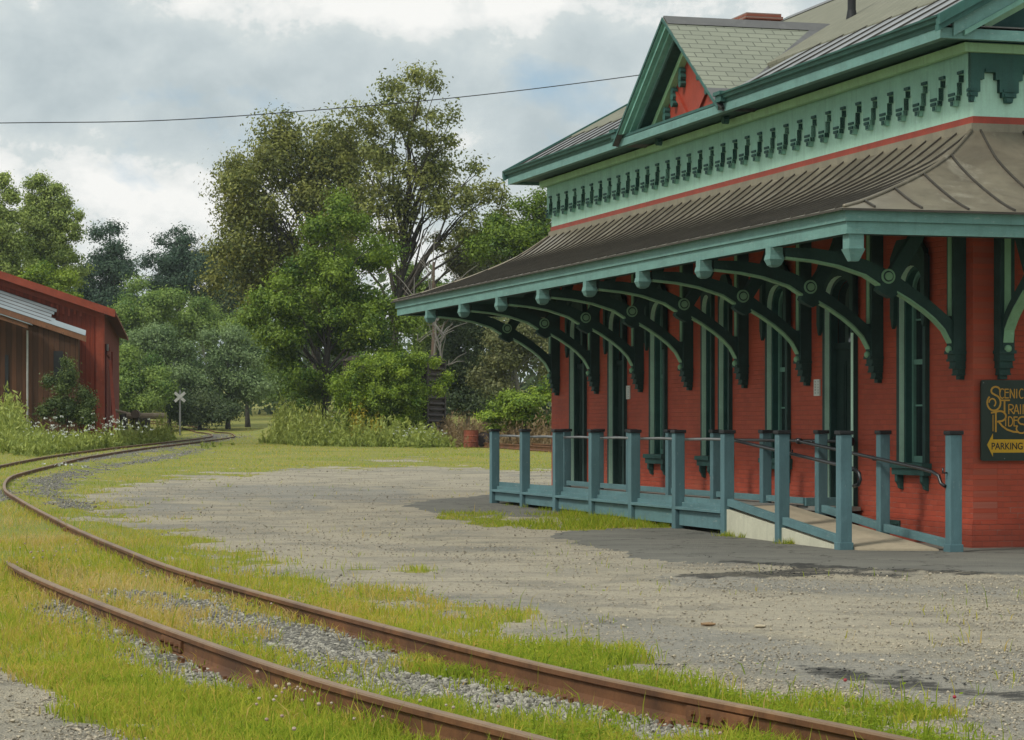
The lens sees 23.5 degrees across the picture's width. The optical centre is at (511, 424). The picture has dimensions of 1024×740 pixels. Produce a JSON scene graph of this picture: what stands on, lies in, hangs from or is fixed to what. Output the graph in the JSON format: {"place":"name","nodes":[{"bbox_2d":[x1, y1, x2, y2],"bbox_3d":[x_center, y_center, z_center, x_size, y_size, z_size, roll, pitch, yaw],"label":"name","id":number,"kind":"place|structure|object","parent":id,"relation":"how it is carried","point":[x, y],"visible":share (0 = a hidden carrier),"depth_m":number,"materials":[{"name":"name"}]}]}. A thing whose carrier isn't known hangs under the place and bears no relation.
{"place":"outdoors","nodes":[
{"label":"outdoors","id":0,"kind":"place"},
{"bbox_2d":[1,75,638,122],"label":"overhead wire","id":1,"kind":"object","parent":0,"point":[314,110],"visible":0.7,"depth_m":61.38,"materials":[{"name":"black metal"}]},
{"bbox_2d":[0,0,825,381],"label":"sky","id":2,"kind":"structure","parent":0,"point":[104,61],"materials":[{"name":"grey"}]},
{"bbox_2d":[0,381,1023,739],"bbox_3d":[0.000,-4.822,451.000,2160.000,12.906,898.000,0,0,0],"label":"ground","id":3,"kind":"structure","parent":0,"point":[680,547],"depth_m":27.52,"materials":[{"name":"grey gravel"}]},
{"bbox_2d":[0,170,45,275],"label":"poplar tree","id":4,"kind":"object","parent":3,"relation":"on","point":[12,244],"visible":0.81,"depth_m":177.48,"materials":[{"name":"green plant"}]},
{"bbox_2d":[13,257,82,298],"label":"tree","id":5,"kind":"object","parent":3,"relation":"on","point":[39,273],"visible":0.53,"depth_m":169.85,"materials":[{"name":"green plant"}]},
{"bbox_2d":[14,168,97,292],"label":"poplar tree","id":6,"kind":"object","parent":3,"relation":"on","point":[48,225],"visible":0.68,"depth_m":181.46,"materials":[{"name":"green plant"}]},
{"bbox_2d":[0,271,128,439],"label":"barn","id":7,"kind":"structure","parent":3,"relation":"on","point":[43,329],"depth_m":122.77,"materials":[{"name":"red wood"}]},
{"bbox_2d":[105,344,112,435],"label":"sliding door","id":8,"kind":"structure","parent":7,"relation":"in","point":[107,354],"depth_m":130.81,"materials":[{"name":"red wood"}]},
{"bbox_2d":[29,352,102,435],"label":"shrub","id":9,"kind":"object","parent":3,"relation":"on","point":[67,407],"visible":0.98,"depth_m":116.71,"materials":[{"name":"green plant"}]},
{"bbox_2d":[70,217,144,307],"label":"pine tree","id":10,"kind":"object","parent":3,"relation":"on","point":[112,264],"visible":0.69,"depth_m":229.04,"materials":[{"name":"green plant"}]},
{"bbox_2d":[109,360,116,433],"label":"plank","id":11,"kind":"object","parent":3,"relation":"on","point":[112,392],"visible":0.64,"depth_m":129.30,"materials":[{"name":"red wood"}]},
{"bbox_2d":[0,381,234,456],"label":"weeds","id":12,"kind":"object","parent":3,"relation":"on","point":[15,439],"visible":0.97,"depth_m":110.37,"materials":[{"name":"green plant"}]},
{"bbox_2d":[115,409,129,428],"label":"log","id":13,"kind":"object","parent":3,"relation":"on","point":[122,415],"visible":0.6,"depth_m":149.91,"materials":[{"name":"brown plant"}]},
{"bbox_2d":[131,410,140,430],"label":"log","id":14,"kind":"object","parent":3,"relation":"on","point":[135,414],"visible":0.78,"depth_m":148.81,"materials":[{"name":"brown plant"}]},
{"bbox_2d":[126,413,166,430],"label":"bench","id":15,"kind":"object","parent":3,"relation":"on","point":[145,417],"visible":0.66,"depth_m":149.98,"materials":[{"name":"brown wood"}]},
{"bbox_2d":[100,270,196,426],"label":"broadleaf tree","id":16,"kind":"object","parent":3,"relation":"on","point":[156,305],"visible":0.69,"depth_m":210.46,"materials":[{"name":"green plant"}]},
{"bbox_2d":[119,341,183,424],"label":"broadleaf tree","id":17,"kind":"object","parent":3,"relation":"on","point":[157,394],"visible":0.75,"depth_m":199.13,"materials":[{"name":"green plant"}]},
{"bbox_2d":[121,319,222,429],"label":"broadleaf tree","id":18,"kind":"object","parent":3,"relation":"on","point":[159,337],"visible":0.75,"depth_m":204.15,"materials":[{"name":"green plant"}]},
{"bbox_2d":[174,390,185,434],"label":"crossbuck sign","id":19,"kind":"object","parent":3,"relation":"on","point":[179,396],"visible":0.88,"depth_m":179.95,"materials":[{"name":"white metal"}]},
{"bbox_2d":[134,221,227,359],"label":"pine tree","id":20,"kind":"object","parent":3,"relation":"on","point":[176,261],"visible":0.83,"depth_m":234.56,"materials":[{"name":"green plant"}]},
{"bbox_2d":[144,293,245,422],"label":"broadleaf tree","id":21,"kind":"object","parent":3,"relation":"on","point":[199,314],"visible":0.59,"depth_m":216.72,"materials":[{"name":"green plant"}]},
{"bbox_2d":[157,383,249,429],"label":"bush","id":22,"kind":"object","parent":3,"relation":"on","point":[199,409],"visible":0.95,"depth_m":202.16,"materials":[{"name":"green plant"}]},
{"bbox_2d":[184,255,267,420],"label":"pine tree","id":23,"kind":"object","parent":3,"relation":"on","point":[223,305],"visible":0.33,"depth_m":234.60,"materials":[{"name":"green plant"}]},
{"bbox_2d":[23,413,444,467],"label":"white wildflowers","id":24,"kind":"object","parent":3,"relation":"on","point":[51,426],"visible":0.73,"depth_m":111.71,"materials":[{"name":"white plant"}]},
{"bbox_2d":[190,319,290,428],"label":"broadleaf tree","id":25,"kind":"object","parent":3,"relation":"on","point":[246,384],"visible":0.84,"depth_m":206.72,"materials":[{"name":"green plant"}]},
{"bbox_2d":[215,303,297,426],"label":"broadleaf tree","id":26,"kind":"object","parent":3,"relation":"on","point":[272,372],"visible":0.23,"depth_m":213.27,"materials":[{"name":"green plant"}]},
{"bbox_2d":[185,98,396,413],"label":"maple tree","id":27,"kind":"object","parent":3,"relation":"on","point":[282,151],"visible":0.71,"depth_m":158.92,"materials":[{"name":"green plant"}]},
{"bbox_2d":[68,263,551,416],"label":"forest","id":28,"kind":"object","parent":3,"relation":"on","point":[530,381],"visible":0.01,"depth_m":260.19,"materials":[{"name":"green plant"}]},
{"bbox_2d":[231,179,434,420],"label":"leafy tree","id":29,"kind":"object","parent":3,"relation":"on","point":[337,292],"visible":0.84,"depth_m":135.21,"materials":[{"name":"green plant"}]},
{"bbox_2d":[0,428,666,545],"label":"grass","id":30,"kind":"structure","parent":3,"relation":"on","point":[103,513],"depth_m":55.94,"materials":[{"name":"green plant"}]},
{"bbox_2d":[307,397,383,436],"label":"goldenrod","id":31,"kind":"object","parent":3,"relation":"on","point":[352,413],"visible":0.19,"depth_m":127.65,"materials":[{"name":"plant"}]},
{"bbox_2d":[0,433,718,739],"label":"ballast stones","id":32,"kind":"object","parent":3,"relation":"on","point":[524,699],"visible":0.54,"depth_m":16.30,"materials":[{"name":"grey gravel"}]},
{"bbox_2d":[258,392,463,447],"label":"weeds","id":33,"kind":"object","parent":3,"relation":"on","point":[299,430],"visible":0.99,"depth_m":127.06,"materials":[{"name":"green plant"}]},
{"bbox_2d":[341,355,445,433],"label":"wooden shed","id":34,"kind":"object","parent":3,"relation":"on","point":[436,408],"visible":0.27,"depth_m":131.52,"materials":[{"name":"brown wood"}]},
{"bbox_2d":[323,346,460,432],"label":"vine","id":35,"kind":"object","parent":34,"relation":"on","point":[385,385],"visible":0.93,"depth_m":128.65,"materials":[{"name":"green plant"}]},
{"bbox_2d":[1,480,815,739],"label":"rail weeds","id":36,"kind":"object","parent":3,"relation":"on","point":[338,712],"visible":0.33,"depth_m":13.69,"materials":[{"name":"green plant"}]},
{"bbox_2d":[313,58,519,346],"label":"maple tree","id":37,"kind":"object","parent":3,"relation":"on","point":[428,174],"visible":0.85,"depth_m":151.55,"materials":[{"name":"green plant"}]},
{"bbox_2d":[385,259,466,353],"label":"broadleaf tree","id":38,"kind":"object","parent":3,"relation":"on","point":[422,287],"visible":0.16,"depth_m":159.30,"materials":[{"name":"green plant"}]},
{"bbox_2d":[398,223,476,354],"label":"dead tree","id":39,"kind":"object","parent":3,"relation":"on","point":[461,277],"visible":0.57,"depth_m":147.93,"materials":[{"name":"brown plant"}]},
{"bbox_2d":[431,262,455,354],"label":"dead tree","id":40,"kind":"object","parent":3,"relation":"on","point":[433,286],"visible":0.28,"depth_m":149.93,"materials":[{"name":"wood"}]},
{"bbox_2d":[424,316,466,374],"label":"dead tree","id":41,"kind":"object","parent":3,"relation":"on","point":[443,333],"visible":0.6,"depth_m":145.86,"materials":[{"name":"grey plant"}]},
{"bbox_2d":[415,317,499,428],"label":"broadleaf tree","id":42,"kind":"object","parent":3,"relation":"on","point":[464,399],"visible":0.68,"depth_m":154.79,"materials":[{"name":"green plant"}]},
{"bbox_2d":[0,419,918,739],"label":"railway track","id":43,"kind":"structure","parent":3,"relation":"on","point":[586,687],"depth_m":14.69,"materials":[{"name":"brown metal"}]},
{"bbox_2d":[431,225,510,426],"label":"broadleaf tree","id":44,"kind":"object","parent":3,"relation":"on","point":[462,268],"visible":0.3,"depth_m":157.42,"materials":[{"name":"green plant"}]},
{"bbox_2d":[463,430,478,447],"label":"barrel","id":45,"kind":"object","parent":3,"relation":"on","point":[472,440],"visible":0.95,"depth_m":120.69,"materials":[{"name":"red metal"}]},
{"bbox_2d":[478,432,489,447],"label":"barrel","id":46,"kind":"object","parent":3,"relation":"on","point":[481,440],"visible":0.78,"depth_m":121.31,"materials":[{"name":"black metal"}]},
{"bbox_2d":[432,409,551,448],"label":"dry weeds","id":47,"kind":"object","parent":3,"relation":"on","point":[455,433],"visible":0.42,"depth_m":122.40,"materials":[{"name":"plant"}]},
{"bbox_2d":[457,185,551,393],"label":"broadleaf tree","id":48,"kind":"object","parent":3,"relation":"on","point":[503,235],"visible":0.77,"depth_m":149.36,"materials":[{"name":"green plant"}]},
{"bbox_2d":[463,317,547,405],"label":"broadleaf tree","id":49,"kind":"object","parent":3,"relation":"on","point":[493,381],"visible":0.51,"depth_m":149.31,"materials":[{"name":"green plant"}]},
{"bbox_2d":[461,441,551,451],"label":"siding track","id":50,"kind":"structure","parent":3,"relation":"on","point":[541,447],"depth_m":114.36,"materials":[{"name":"brown metal"}]},
{"bbox_2d":[0,456,1023,739],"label":"pebbles","id":51,"kind":"object","parent":3,"relation":"on","point":[724,590],"visible":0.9,"depth_m":19.96,"materials":[{"name":"grey gravel"}]},
{"bbox_2d":[473,375,551,433],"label":"bush","id":52,"kind":"object","parent":3,"relation":"on","point":[518,406],"visible":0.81,"depth_m":121.39,"materials":[{"name":"green plant"}]},
{"bbox_2d":[425,504,671,530],"bbox_3d":[0.546,1.461,40.561,4.199,0.282,7.485,0,0,0],"label":"grass strip","id":53,"kind":"object","parent":3,"relation":"on","point":[583,521],"depth_m":38.81,"materials":[{"name":"green plant"}]},
{"bbox_2d":[505,503,794,543],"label":"skirting weeds","id":54,"kind":"object","parent":3,"relation":"on","point":[726,534],"visible":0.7,"depth_m":35.33,"materials":[{"name":"green plant"}]},
{"bbox_2d":[391,0,1023,547],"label":"train station","id":55,"kind":"object","parent":3,"relation":"on","point":[763,220],"visible":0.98,"depth_m":36.92,"materials":[{"name":"brick"}]},
{"bbox_2d":[565,301,586,481],"bbox_3d":[1.330,-0.657,48.571,0.320,3.825,1.150,0,0,-16],"label":"door","id":56,"kind":"structure","parent":55,"relation":"in","point":[577,368],"depth_m":48.92,"materials":[{"name":"green paint"}]},
{"bbox_2d":[603,293,626,484],"bbox_3d":[2.007,-0.657,46.238,0.320,3.825,1.150,0,0,-16],"label":"door","id":57,"kind":"structure","parent":55,"relation":"in","point":[616,361],"depth_m":46.58,"materials":[{"name":"green paint"}]},
{"bbox_2d":[626,386,630,398],"bbox_3d":[2.139,-0.605,45.724,0.023,0.250,0.330,0,0,-16],"label":"number plate","id":58,"kind":"object","parent":55,"relation":"attached to","point":[628,392],"visible":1,"depth_m":45.62,"materials":[{"name":"white metal"}]},
{"bbox_2d":[643,283,667,474],"bbox_3d":[2.668,-0.835,44.034,0.350,3.470,1.010,0,0,-16],"label":"window","id":59,"kind":"structure","parent":55,"relation":"in","point":[658,351],"depth_m":44.30,"materials":[{"name":"green paint"}]},
{"bbox_2d":[694,291,714,477],"bbox_3d":[3.363,-0.800,41.633,0.350,3.400,0.660,0,0,-16],"label":"window","id":60,"kind":"structure","parent":55,"relation":"in","point":[707,339],"depth_m":41.79,"materials":[{"name":"green paint"}]},
{"bbox_2d":[718,274,732,429],"bbox_3d":[3.618,-0.990,40.853,0.235,3.020,0.520,0,0,-16],"label":"window","id":61,"kind":"structure","parent":55,"relation":"in","point":[725,314],"depth_m":41.00,"materials":[{"name":"green paint"}]},
{"bbox_2d":[758,261,792,469],"bbox_3d":[4.282,-0.835,38.662,0.460,3.470,1.090,0,0,-16],"label":"window","id":62,"kind":"structure","parent":55,"relation":"in","point":[776,297],"depth_m":38.95,"materials":[{"name":"green paint"}]},
{"bbox_2d":[814,379,820,395],"bbox_3d":[4.611,-0.565,37.184,0.023,0.250,0.220,0,0,-16],"label":"number plate","id":63,"kind":"object","parent":55,"relation":"attached to","point":[817,387],"visible":1,"depth_m":37.15,"materials":[{"name":"white metal"}]},
{"bbox_2d":[816,264,857,505],"bbox_3d":[4.873,-0.657,36.334,0.320,3.825,1.320,0,0,-16],"label":"door","id":64,"kind":"structure","parent":55,"relation":"in","point":[839,341],"depth_m":36.63,"materials":[{"name":"green paint"}]},
{"bbox_2d":[890,239,931,490],"bbox_3d":[5.635,-0.835,33.971,0.460,3.470,1.090,0,0,-16],"label":"window","id":65,"kind":"structure","parent":55,"relation":"in","point":[912,327],"depth_m":34.24,"materials":[{"name":"green paint"}]},
{"bbox_2d":[980,380,1023,460],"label":"parking sign","id":66,"kind":"object","parent":55,"relation":"attached to","point":[1001,420],"visible":1,"depth_m":32.29,"materials":[{"name":"black metal"}]},
{"bbox_2d":[701,622,715,625],"bbox_3d":[1.569,1.592,19.679,0.122,0.034,0.063,0,0,0],"label":"rock","id":67,"kind":"object","parent":3,"relation":"on","point":[707,624],"visible":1,"depth_m":19.66,"materials":[{"name":"beige stone"}]},
{"bbox_2d":[488,429,963,551],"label":"access ramp","id":68,"kind":"structure","parent":3,"relation":"on","point":[723,506],"depth_m":35.70,"materials":[{"name":"blue paint"}]},
{"bbox_2d":[754,624,765,627],"bbox_3d":[1.966,1.592,19.485,0.094,0.030,0.065,0,0,0],"label":"rock","id":69,"kind":"object","parent":3,"relation":"on","point":[760,626],"visible":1,"depth_m":19.46,"materials":[{"name":"beige stone"}]},
{"bbox_2d":[649,555,1008,684],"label":"asphalt crumbs","id":70,"kind":"object","parent":3,"relation":"on","point":[818,668],"visible":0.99,"depth_m":25.93,"materials":[{"name":"black asphalt"}]},
{"bbox_2d":[0,492,1023,739],"bbox_3d":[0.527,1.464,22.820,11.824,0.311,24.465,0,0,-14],"label":"grass","id":71,"kind":"structure","parent":0,"point":[99,695],"depth_m":16.15,"materials":[{"name":"green plant"}]}
]}

